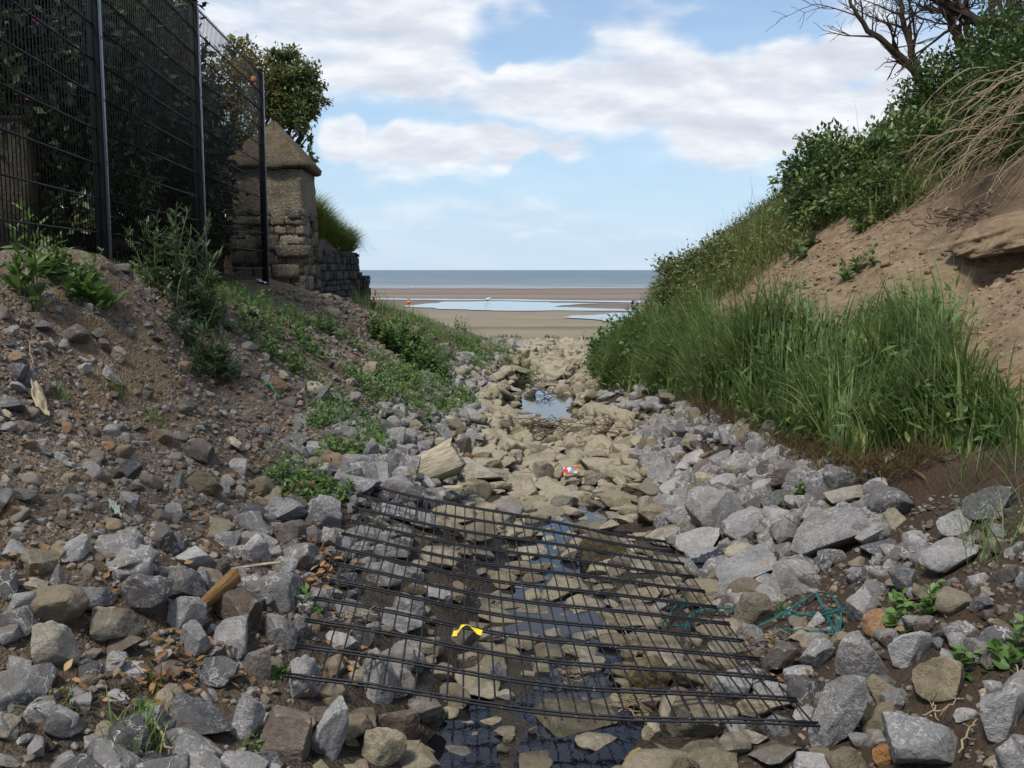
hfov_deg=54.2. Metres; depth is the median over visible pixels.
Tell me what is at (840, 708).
stone
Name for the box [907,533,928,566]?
stone
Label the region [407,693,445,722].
stone
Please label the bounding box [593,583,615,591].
stone
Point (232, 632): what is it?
stone
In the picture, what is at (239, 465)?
stone
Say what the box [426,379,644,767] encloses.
stream water
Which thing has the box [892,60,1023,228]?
dry bramble
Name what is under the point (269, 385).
plastic strap
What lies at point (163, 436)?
stone
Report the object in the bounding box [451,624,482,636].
tape
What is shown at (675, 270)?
leafy bush
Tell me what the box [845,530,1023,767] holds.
soil stones
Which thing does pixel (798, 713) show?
stone
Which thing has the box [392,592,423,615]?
stone
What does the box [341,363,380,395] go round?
weed
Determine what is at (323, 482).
weed
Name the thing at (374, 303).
dried dock
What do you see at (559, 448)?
stone
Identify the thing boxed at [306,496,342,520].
stone
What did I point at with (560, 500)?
stone
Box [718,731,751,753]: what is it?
stone
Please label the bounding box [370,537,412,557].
stone
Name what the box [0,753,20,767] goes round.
stone
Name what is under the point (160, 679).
grass tuft
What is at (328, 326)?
weed
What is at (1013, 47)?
hawthorn shrub
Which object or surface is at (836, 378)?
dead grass
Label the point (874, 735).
bank gravel
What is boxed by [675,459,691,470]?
stone
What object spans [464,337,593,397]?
stream mouth stones
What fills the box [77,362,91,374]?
stone
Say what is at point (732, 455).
stone
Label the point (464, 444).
stone
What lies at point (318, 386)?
stone
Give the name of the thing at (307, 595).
weed
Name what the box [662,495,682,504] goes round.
stone
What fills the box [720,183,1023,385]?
sand crumbs
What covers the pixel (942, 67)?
hawthorn shrub
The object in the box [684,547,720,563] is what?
stone
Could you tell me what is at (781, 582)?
bank rubble
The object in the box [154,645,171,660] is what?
stone
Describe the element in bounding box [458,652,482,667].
stone
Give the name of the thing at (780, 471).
stone
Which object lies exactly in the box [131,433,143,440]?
stone
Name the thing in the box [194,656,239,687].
stone
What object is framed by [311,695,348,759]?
stone
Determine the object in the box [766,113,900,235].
bramble shrub
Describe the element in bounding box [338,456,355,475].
stone
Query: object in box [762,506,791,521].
stone
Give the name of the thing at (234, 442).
stone
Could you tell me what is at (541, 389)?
twig tangle
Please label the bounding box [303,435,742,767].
stream slabs
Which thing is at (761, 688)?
stone
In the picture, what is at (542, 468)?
stone
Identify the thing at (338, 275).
stone wall
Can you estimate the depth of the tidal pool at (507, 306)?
60.05 m
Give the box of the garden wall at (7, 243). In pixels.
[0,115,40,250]
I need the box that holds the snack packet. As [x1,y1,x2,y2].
[561,464,579,475]
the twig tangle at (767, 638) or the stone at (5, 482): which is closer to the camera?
the stone at (5, 482)
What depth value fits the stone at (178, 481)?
4.79 m
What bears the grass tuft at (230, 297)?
on the ground at (924, 484)
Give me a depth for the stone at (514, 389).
15.34 m
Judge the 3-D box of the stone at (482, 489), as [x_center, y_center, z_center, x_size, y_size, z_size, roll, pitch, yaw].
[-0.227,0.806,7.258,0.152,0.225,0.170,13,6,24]
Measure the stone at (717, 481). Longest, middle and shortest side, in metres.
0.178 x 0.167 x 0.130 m
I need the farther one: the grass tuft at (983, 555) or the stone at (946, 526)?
the stone at (946, 526)
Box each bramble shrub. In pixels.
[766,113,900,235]
[838,96,957,233]
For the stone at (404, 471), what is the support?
on the ground at (924, 484)
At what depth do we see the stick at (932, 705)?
3.22 m
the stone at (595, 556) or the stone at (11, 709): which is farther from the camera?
the stone at (595, 556)
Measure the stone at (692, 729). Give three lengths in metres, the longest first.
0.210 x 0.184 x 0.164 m
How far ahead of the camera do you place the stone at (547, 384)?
15.96 m
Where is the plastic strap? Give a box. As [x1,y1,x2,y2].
[263,379,279,397]
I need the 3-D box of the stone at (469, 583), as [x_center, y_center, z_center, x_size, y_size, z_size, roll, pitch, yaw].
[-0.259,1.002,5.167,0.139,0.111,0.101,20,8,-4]
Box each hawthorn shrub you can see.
[885,1,1022,125]
[927,0,1023,175]
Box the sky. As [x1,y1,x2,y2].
[60,0,1008,269]
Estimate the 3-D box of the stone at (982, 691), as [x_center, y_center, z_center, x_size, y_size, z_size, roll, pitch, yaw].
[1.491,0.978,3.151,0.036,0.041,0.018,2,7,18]
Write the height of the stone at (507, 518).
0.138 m
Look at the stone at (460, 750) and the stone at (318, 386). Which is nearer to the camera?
the stone at (460, 750)
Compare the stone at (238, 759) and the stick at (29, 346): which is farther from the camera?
the stick at (29, 346)
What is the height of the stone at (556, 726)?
0.139 m
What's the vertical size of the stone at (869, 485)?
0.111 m
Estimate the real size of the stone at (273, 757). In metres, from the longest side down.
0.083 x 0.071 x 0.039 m
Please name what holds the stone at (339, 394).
on the ground at (924, 484)
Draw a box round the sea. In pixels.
[359,270,664,287]
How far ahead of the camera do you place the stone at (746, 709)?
3.59 m
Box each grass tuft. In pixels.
[50,375,72,401]
[74,679,193,760]
[109,372,128,398]
[109,647,162,693]
[114,259,184,290]
[132,401,166,427]
[190,276,246,304]
[208,276,309,327]
[346,285,457,361]
[400,305,478,350]
[457,326,541,376]
[922,440,1023,568]
[937,389,1023,492]
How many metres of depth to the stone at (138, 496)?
4.29 m
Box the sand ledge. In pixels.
[944,210,1023,258]
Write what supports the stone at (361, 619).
on the ground at (924, 484)
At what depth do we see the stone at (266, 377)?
7.16 m
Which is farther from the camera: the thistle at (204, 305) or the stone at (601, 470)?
the stone at (601, 470)
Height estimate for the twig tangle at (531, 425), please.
0.328 m
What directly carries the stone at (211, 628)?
on the ground at (924, 484)
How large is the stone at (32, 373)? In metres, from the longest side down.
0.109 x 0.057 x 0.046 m
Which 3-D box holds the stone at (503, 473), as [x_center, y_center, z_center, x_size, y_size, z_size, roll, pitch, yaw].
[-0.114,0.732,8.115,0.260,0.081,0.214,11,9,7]
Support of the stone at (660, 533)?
on the ground at (924, 484)
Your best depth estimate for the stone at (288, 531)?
4.83 m
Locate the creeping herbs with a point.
(327, 409)
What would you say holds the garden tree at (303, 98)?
on the ground at (924, 484)
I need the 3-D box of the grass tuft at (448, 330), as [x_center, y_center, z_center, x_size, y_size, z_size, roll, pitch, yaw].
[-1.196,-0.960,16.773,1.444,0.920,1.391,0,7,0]
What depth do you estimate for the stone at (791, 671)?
3.76 m
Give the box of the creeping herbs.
[261,306,492,494]
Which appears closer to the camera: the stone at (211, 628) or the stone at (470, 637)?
the stone at (211, 628)
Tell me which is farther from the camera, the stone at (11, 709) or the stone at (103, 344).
the stone at (103, 344)
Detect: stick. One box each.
[14,686,78,709]
[18,330,32,368]
[81,428,107,483]
[153,721,172,748]
[248,428,306,455]
[611,612,630,639]
[922,697,958,715]
[928,695,938,720]
[957,719,977,753]
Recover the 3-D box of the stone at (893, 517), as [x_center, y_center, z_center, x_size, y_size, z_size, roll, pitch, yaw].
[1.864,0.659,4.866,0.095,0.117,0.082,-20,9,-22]
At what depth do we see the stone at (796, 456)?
6.01 m
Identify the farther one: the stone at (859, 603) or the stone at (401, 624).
the stone at (401, 624)
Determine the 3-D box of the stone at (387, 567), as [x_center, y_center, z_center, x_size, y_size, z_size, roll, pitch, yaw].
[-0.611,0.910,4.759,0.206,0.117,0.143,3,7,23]
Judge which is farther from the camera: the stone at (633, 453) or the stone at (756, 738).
the stone at (633, 453)
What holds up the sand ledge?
on the ground at (924, 484)
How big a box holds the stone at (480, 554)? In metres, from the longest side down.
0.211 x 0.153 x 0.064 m
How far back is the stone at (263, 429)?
6.41 m
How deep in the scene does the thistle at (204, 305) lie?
7.19 m
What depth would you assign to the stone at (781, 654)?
3.83 m
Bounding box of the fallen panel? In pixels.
[284,486,819,729]
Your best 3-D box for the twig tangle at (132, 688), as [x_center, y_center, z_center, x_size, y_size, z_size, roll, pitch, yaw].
[-1.229,0.989,3.197,0.201,0.045,0.186,0,7,0]
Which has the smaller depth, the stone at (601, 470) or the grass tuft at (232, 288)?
the stone at (601, 470)
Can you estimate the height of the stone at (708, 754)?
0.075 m
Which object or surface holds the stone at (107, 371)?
on the ground at (924, 484)
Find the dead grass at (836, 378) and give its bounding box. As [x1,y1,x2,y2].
[586,281,1022,453]
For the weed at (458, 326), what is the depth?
21.46 m
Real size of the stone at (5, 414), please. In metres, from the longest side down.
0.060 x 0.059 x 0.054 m
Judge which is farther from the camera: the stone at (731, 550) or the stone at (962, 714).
the stone at (731, 550)
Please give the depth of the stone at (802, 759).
3.22 m
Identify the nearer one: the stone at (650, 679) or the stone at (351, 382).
the stone at (650, 679)
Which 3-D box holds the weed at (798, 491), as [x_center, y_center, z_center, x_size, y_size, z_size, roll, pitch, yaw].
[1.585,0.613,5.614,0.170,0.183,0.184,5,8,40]
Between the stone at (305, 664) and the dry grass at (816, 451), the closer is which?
the stone at (305, 664)
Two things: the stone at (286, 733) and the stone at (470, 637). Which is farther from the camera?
the stone at (470, 637)
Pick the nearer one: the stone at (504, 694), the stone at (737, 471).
the stone at (504, 694)
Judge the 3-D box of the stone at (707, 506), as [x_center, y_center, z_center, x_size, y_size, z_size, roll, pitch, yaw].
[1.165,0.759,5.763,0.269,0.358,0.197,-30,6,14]
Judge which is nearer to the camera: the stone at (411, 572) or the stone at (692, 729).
the stone at (692, 729)
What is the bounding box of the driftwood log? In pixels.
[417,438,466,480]
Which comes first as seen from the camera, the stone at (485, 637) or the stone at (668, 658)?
the stone at (668, 658)
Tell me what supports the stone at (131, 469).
on the ground at (924, 484)
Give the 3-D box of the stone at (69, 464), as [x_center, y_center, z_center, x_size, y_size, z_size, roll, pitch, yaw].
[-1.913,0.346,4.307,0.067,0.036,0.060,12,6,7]
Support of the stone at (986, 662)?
on the ground at (924, 484)
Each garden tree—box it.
[204,31,285,273]
[242,41,333,163]
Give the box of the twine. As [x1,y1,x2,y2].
[661,558,846,634]
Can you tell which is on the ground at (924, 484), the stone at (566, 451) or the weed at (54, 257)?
the weed at (54, 257)
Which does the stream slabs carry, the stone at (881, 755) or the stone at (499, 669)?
the stone at (499, 669)
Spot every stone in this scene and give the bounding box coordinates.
[0,394,26,410]
[0,409,11,420]
[0,474,11,488]
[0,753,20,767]
[1,539,27,557]
[3,339,15,347]
[6,655,31,669]
[7,363,29,381]
[7,703,24,715]
[12,487,37,501]
[13,494,39,502]
[14,549,60,575]
[18,577,48,590]
[24,369,36,387]
[31,620,80,664]
[34,319,53,329]
[41,449,52,457]
[44,384,57,395]
[49,564,68,585]
[53,451,70,461]
[61,324,90,343]
[62,460,75,467]
[68,441,79,449]
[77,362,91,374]
[78,587,116,610]
[90,328,104,338]
[90,606,143,641]
[97,338,110,352]
[102,365,125,385]
[106,688,130,704]
[107,635,142,654]
[110,345,127,363]
[116,459,142,479]
[117,573,173,615]
[119,491,138,508]
[124,660,146,679]
[130,492,139,504]
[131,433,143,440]
[153,429,172,442]
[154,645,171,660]
[154,659,184,677]
[164,502,182,519]
[164,727,223,757]
[166,596,206,630]
[167,566,206,598]
[168,692,234,734]
[170,452,182,460]
[171,470,184,488]
[175,545,216,569]
[179,619,209,659]
[181,438,213,463]
[185,471,223,494]
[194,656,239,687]
[206,623,217,633]
[209,586,262,631]
[213,615,247,659]
[216,554,230,575]
[220,481,230,497]
[220,751,268,767]
[226,436,245,450]
[228,458,246,475]
[231,692,265,739]
[233,485,248,502]
[237,567,246,577]
[240,533,271,566]
[243,647,270,679]
[248,370,260,379]
[250,591,264,605]
[256,426,270,434]
[258,706,311,762]
[258,751,283,767]
[260,375,270,380]
[261,614,297,649]
[264,497,306,520]
[271,556,298,572]
[273,519,310,543]
[277,370,289,379]
[287,494,307,509]
[289,654,321,697]
[294,413,310,425]
[295,614,311,639]
[305,494,340,528]
[306,381,328,399]
[306,441,328,454]
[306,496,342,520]
[307,706,328,726]
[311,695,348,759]
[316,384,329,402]
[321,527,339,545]
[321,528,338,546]
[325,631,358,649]
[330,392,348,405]
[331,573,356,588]
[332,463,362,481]
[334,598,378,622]
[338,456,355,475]
[345,379,354,385]
[346,523,391,545]
[361,562,406,586]
[361,727,406,766]
[362,647,397,703]
[363,362,377,376]
[363,438,378,454]
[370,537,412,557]
[372,461,391,480]
[377,709,419,739]
[380,607,424,633]
[381,503,417,519]
[384,427,405,444]
[391,466,413,483]
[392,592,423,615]
[393,639,425,672]
[402,566,424,580]
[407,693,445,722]
[409,407,428,418]
[409,511,439,528]
[418,545,460,567]
[424,585,450,602]
[434,423,452,438]
[436,517,465,536]
[445,745,470,755]
[449,591,465,602]
[450,566,474,589]
[451,624,480,645]
[453,535,476,544]
[455,356,466,364]
[455,436,471,453]
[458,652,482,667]
[462,457,503,479]
[463,407,481,413]
[472,543,494,560]
[473,479,491,500]
[479,603,505,610]
[479,626,505,640]
[480,716,501,724]
[487,467,511,479]
[488,570,515,588]
[490,662,507,681]
[494,726,514,736]
[496,689,515,700]
[499,513,515,523]
[500,496,519,501]
[505,474,537,494]
[506,631,539,649]
[508,386,521,390]
[510,364,526,372]
[513,604,548,613]
[514,409,531,412]
[515,546,547,553]
[521,670,534,676]
[525,514,550,522]
[526,444,552,452]
[528,506,563,517]
[528,726,536,733]
[531,696,619,736]
[533,461,554,477]
[535,383,557,386]
[542,535,556,540]
[545,628,562,635]
[550,446,565,450]
[550,494,578,506]
[556,432,576,437]
[561,548,578,557]
[564,447,583,453]
[566,485,578,490]
[570,399,585,405]
[572,631,592,639]
[572,656,605,672]
[578,485,595,492]
[579,531,629,560]
[582,401,608,410]
[584,470,602,484]
[587,450,605,457]
[592,485,621,496]
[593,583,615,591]
[595,606,669,631]
[596,392,615,400]
[596,465,608,480]
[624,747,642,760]
[628,449,641,459]
[628,624,657,637]
[628,655,671,687]
[630,559,654,573]
[631,587,663,602]
[637,495,653,521]
[637,503,669,524]
[638,450,654,462]
[641,722,660,739]
[645,527,679,545]
[647,462,671,478]
[648,576,678,595]
[648,644,685,666]
[652,598,679,612]
[657,524,677,528]
[659,475,681,493]
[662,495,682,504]
[665,696,722,736]
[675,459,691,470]
[675,527,719,552]
[680,740,738,767]
[681,449,703,464]
[684,486,738,532]
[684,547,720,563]
[692,457,710,470]
[694,472,712,486]
[706,636,749,653]
[709,449,731,459]
[709,473,735,489]
[712,669,751,698]
[715,543,776,584]
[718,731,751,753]
[721,506,763,538]
[721,593,728,606]
[723,543,753,557]
[728,451,737,458]
[734,592,773,625]
[735,467,740,476]
[736,696,791,717]
[742,729,767,743]
[744,496,762,508]
[748,741,801,765]
[752,478,770,489]
[752,679,786,695]
[760,489,789,506]
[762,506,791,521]
[763,640,801,671]
[770,462,796,488]
[771,519,796,543]
[783,665,812,679]
[788,627,818,640]
[790,452,810,460]
[790,507,868,556]
[792,706,814,723]
[793,751,829,767]
[800,507,822,520]
[800,637,835,667]
[804,479,830,499]
[808,675,869,747]
[809,747,828,753]
[823,484,862,504]
[834,630,889,689]
[845,589,880,620]
[859,468,876,480]
[859,538,896,555]
[861,608,895,638]
[862,477,887,494]
[872,743,892,766]
[880,636,892,648]
[881,711,957,763]
[882,507,905,529]
[883,453,894,462]
[887,631,931,668]
[890,564,917,591]
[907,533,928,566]
[912,657,964,702]
[914,615,935,631]
[918,536,982,572]
[932,637,942,648]
[936,509,972,536]
[953,707,977,722]
[961,486,1016,521]
[965,661,978,671]
[969,596,993,612]
[979,688,985,696]
[979,688,1023,742]
[980,649,997,669]
[983,754,996,767]
[988,524,1006,539]
[993,564,1017,582]
[1015,571,1023,589]
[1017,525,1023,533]
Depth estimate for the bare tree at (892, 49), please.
11.61 m
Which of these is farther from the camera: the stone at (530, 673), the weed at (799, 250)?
the weed at (799, 250)
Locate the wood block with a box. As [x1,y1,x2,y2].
[201,568,240,608]
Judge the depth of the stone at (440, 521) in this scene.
5.61 m
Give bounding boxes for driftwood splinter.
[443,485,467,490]
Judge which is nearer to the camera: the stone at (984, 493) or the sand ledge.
the stone at (984, 493)
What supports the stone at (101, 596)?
on the ground at (924, 484)
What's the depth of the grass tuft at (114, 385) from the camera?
5.27 m
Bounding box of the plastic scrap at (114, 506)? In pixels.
[107,498,121,517]
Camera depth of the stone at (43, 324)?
5.17 m
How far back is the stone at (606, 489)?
7.82 m
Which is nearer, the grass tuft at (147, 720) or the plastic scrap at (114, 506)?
the grass tuft at (147, 720)
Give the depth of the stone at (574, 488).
8.03 m
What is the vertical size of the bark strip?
0.039 m
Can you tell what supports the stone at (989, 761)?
on the ground at (924, 484)
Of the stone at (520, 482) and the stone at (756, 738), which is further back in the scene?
the stone at (520, 482)
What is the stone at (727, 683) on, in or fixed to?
on the ground at (924, 484)
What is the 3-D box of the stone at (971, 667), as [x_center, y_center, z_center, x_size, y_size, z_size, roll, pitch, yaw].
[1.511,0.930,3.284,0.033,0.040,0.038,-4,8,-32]
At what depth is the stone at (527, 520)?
7.01 m
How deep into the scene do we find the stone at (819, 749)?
3.30 m
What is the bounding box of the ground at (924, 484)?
[0,124,1023,767]
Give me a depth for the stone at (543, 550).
6.18 m
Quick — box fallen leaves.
[0,334,810,736]
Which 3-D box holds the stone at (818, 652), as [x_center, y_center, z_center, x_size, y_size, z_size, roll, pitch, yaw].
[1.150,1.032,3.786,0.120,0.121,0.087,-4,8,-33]
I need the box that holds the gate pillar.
[228,121,321,291]
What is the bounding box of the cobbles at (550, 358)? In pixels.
[16,336,998,767]
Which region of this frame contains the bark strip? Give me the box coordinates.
[231,561,281,568]
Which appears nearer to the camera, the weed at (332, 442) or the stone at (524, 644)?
the stone at (524, 644)
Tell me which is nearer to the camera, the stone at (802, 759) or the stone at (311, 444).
the stone at (802, 759)
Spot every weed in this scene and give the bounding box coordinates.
[0,197,53,311]
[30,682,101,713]
[37,231,105,301]
[130,700,160,721]
[173,270,309,372]
[208,280,331,360]
[238,733,262,754]
[262,462,358,505]
[271,663,288,679]
[280,301,357,343]
[295,583,325,625]
[312,423,393,456]
[336,360,434,431]
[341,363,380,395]
[426,373,480,403]
[448,330,543,381]
[453,315,470,332]
[497,333,519,337]
[640,385,695,435]
[768,275,806,306]
[774,601,788,616]
[777,478,803,506]
[782,228,820,266]
[833,243,878,280]
[881,579,945,632]
[948,608,1023,680]
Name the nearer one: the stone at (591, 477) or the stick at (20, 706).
the stick at (20, 706)
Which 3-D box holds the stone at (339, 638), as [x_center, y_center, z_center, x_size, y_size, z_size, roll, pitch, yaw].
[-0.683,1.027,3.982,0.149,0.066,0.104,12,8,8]
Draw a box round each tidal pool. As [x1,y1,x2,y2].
[375,298,643,302]
[406,301,631,310]
[565,313,633,321]
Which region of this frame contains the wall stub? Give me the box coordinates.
[358,272,370,298]
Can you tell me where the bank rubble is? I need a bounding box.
[634,407,890,605]
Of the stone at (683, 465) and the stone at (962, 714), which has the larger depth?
the stone at (683, 465)
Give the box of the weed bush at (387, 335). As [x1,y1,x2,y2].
[365,303,460,381]
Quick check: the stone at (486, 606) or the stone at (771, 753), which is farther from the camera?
the stone at (486, 606)
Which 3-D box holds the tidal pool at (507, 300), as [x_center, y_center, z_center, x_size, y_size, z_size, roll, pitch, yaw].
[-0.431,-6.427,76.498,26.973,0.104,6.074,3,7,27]
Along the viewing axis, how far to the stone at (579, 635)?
4.72 m
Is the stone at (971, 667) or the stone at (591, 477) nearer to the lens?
the stone at (971, 667)
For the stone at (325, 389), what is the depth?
7.59 m
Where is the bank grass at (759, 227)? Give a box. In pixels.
[638,19,1023,314]
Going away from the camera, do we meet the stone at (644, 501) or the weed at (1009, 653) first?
the weed at (1009, 653)
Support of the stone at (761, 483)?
on the ground at (924, 484)
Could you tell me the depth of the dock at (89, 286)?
5.53 m
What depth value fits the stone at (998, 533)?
3.90 m
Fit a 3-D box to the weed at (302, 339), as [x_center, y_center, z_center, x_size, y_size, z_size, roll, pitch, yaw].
[-2.037,-0.531,8.596,1.031,0.738,0.863,0,7,0]
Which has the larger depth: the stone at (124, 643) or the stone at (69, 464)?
the stone at (69, 464)
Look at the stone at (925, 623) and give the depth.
3.58 m
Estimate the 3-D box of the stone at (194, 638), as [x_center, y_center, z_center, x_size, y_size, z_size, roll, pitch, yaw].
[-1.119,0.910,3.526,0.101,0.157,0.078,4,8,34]
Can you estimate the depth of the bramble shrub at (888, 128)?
10.04 m
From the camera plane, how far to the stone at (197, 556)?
4.02 m
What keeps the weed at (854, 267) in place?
on the ground at (924, 484)
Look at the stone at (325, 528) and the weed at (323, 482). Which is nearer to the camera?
the stone at (325, 528)
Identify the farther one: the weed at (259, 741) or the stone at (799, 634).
the stone at (799, 634)
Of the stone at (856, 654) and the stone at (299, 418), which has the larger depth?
the stone at (299, 418)
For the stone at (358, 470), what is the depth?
5.76 m
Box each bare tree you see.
[765,0,945,93]
[886,0,1023,78]
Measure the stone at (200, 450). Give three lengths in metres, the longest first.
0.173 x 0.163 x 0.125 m
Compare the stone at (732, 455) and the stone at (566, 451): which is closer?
the stone at (732, 455)
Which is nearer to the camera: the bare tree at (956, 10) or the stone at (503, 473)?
the stone at (503, 473)
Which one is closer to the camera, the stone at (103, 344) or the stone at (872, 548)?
the stone at (872, 548)
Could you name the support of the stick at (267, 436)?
on the ground at (924, 484)
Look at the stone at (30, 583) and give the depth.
3.43 m
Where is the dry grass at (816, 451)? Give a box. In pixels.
[679,376,955,484]
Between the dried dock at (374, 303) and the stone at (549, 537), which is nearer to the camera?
the stone at (549, 537)
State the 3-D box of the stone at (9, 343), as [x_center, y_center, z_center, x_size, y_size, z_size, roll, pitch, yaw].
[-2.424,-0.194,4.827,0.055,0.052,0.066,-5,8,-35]
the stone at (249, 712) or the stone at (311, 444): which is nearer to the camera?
the stone at (249, 712)
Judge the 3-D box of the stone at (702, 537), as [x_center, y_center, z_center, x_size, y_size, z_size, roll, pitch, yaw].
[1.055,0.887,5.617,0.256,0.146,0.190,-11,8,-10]
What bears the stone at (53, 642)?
on the ground at (924, 484)
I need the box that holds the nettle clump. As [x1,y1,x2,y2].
[578,299,671,387]
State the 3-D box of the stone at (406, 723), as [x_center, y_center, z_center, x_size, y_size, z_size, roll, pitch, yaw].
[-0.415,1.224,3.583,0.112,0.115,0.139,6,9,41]
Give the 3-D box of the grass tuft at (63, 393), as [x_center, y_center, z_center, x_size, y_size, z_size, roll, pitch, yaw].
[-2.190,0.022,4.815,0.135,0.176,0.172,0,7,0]
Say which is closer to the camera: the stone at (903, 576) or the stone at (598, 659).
the stone at (903, 576)
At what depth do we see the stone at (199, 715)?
3.18 m
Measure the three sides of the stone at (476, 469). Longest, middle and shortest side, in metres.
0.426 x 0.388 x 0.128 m
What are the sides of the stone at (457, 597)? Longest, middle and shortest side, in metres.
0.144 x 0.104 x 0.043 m
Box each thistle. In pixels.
[122,201,231,335]
[154,281,250,387]
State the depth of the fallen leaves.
3.50 m
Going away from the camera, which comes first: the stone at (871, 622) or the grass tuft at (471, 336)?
the stone at (871, 622)
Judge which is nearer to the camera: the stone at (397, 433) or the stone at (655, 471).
the stone at (655, 471)
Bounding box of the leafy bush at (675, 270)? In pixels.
[643,228,751,312]
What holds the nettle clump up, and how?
on the ground at (924, 484)
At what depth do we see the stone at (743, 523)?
5.51 m
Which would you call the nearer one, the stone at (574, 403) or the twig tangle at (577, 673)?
the twig tangle at (577, 673)
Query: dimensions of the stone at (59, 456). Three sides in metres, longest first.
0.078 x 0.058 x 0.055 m
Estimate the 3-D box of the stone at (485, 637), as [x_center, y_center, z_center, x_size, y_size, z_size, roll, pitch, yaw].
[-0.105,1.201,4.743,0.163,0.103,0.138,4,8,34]
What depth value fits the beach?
57.28 m
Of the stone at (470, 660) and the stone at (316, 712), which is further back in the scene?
the stone at (470, 660)
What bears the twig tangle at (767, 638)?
on the ground at (924, 484)
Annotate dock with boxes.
[68,270,129,309]
[369,289,383,313]
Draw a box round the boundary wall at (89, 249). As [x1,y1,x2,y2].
[39,204,223,272]
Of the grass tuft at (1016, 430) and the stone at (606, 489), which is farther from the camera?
the stone at (606, 489)
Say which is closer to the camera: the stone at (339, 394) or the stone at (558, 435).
the stone at (339, 394)
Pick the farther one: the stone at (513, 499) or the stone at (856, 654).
the stone at (513, 499)
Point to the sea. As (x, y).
(510, 278)
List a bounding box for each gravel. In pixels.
[0,246,487,767]
[663,439,1023,767]
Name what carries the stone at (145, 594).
on the ground at (924, 484)
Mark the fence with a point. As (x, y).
(92, 18)
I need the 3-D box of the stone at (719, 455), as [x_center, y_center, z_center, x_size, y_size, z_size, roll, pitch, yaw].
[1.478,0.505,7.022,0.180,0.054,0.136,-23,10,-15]
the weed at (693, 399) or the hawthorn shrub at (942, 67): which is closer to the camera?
the weed at (693, 399)
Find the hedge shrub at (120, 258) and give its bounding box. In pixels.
[6,23,232,283]
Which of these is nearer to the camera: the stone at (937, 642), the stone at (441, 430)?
the stone at (937, 642)
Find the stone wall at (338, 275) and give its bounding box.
[317,249,359,299]
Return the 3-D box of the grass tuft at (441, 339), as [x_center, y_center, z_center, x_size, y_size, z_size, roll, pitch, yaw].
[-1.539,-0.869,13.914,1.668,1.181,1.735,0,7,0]
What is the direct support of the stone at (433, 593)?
on the ground at (924, 484)
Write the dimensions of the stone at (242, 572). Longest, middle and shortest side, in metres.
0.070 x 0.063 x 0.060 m
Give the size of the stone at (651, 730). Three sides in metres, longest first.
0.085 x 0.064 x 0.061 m
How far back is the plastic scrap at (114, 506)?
4.09 m
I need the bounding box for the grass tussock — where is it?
[315,187,376,257]
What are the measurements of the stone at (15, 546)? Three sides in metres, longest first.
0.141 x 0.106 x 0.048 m
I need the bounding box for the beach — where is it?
[371,288,653,336]
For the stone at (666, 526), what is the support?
on the ground at (924, 484)
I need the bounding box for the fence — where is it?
[0,0,269,284]
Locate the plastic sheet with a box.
[691,547,724,562]
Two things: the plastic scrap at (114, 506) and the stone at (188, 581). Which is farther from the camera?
the plastic scrap at (114, 506)
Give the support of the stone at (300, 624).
on the ground at (924, 484)
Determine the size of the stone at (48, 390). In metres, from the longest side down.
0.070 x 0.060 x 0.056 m
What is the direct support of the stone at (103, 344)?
on the ground at (924, 484)
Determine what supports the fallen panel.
on the cobbles at (132, 549)
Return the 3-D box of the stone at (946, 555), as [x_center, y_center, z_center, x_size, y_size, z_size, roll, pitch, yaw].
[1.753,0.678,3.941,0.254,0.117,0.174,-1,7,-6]
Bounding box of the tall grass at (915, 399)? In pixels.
[577,226,1023,458]
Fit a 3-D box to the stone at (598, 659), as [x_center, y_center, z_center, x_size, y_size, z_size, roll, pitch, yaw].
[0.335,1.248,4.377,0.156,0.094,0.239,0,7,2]
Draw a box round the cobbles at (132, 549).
[0,395,1023,767]
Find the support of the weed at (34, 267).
on the ground at (924, 484)
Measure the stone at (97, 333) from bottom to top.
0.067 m
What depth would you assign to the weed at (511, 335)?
30.04 m
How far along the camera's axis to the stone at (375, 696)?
3.67 m
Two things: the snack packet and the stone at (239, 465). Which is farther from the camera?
the snack packet
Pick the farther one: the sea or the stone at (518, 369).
the sea
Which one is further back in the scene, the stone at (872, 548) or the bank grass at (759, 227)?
the bank grass at (759, 227)
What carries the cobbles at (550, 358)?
on the ground at (924, 484)
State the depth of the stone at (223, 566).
4.03 m
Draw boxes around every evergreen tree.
[0,0,209,213]
[107,0,251,273]
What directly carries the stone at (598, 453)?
on the ground at (924, 484)
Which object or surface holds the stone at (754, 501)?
on the ground at (924, 484)
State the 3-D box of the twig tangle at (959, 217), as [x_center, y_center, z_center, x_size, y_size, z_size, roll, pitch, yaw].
[3.513,-1.353,8.049,1.016,0.260,0.657,0,7,0]
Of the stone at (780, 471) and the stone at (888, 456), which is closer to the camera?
the stone at (888, 456)
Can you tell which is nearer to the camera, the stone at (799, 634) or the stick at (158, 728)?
the stick at (158, 728)
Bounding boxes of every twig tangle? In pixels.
[92,680,159,705]
[331,606,379,624]
[486,410,573,438]
[522,388,565,398]
[557,660,591,683]
[571,410,635,442]
[603,694,656,715]
[735,629,789,651]
[878,198,990,227]

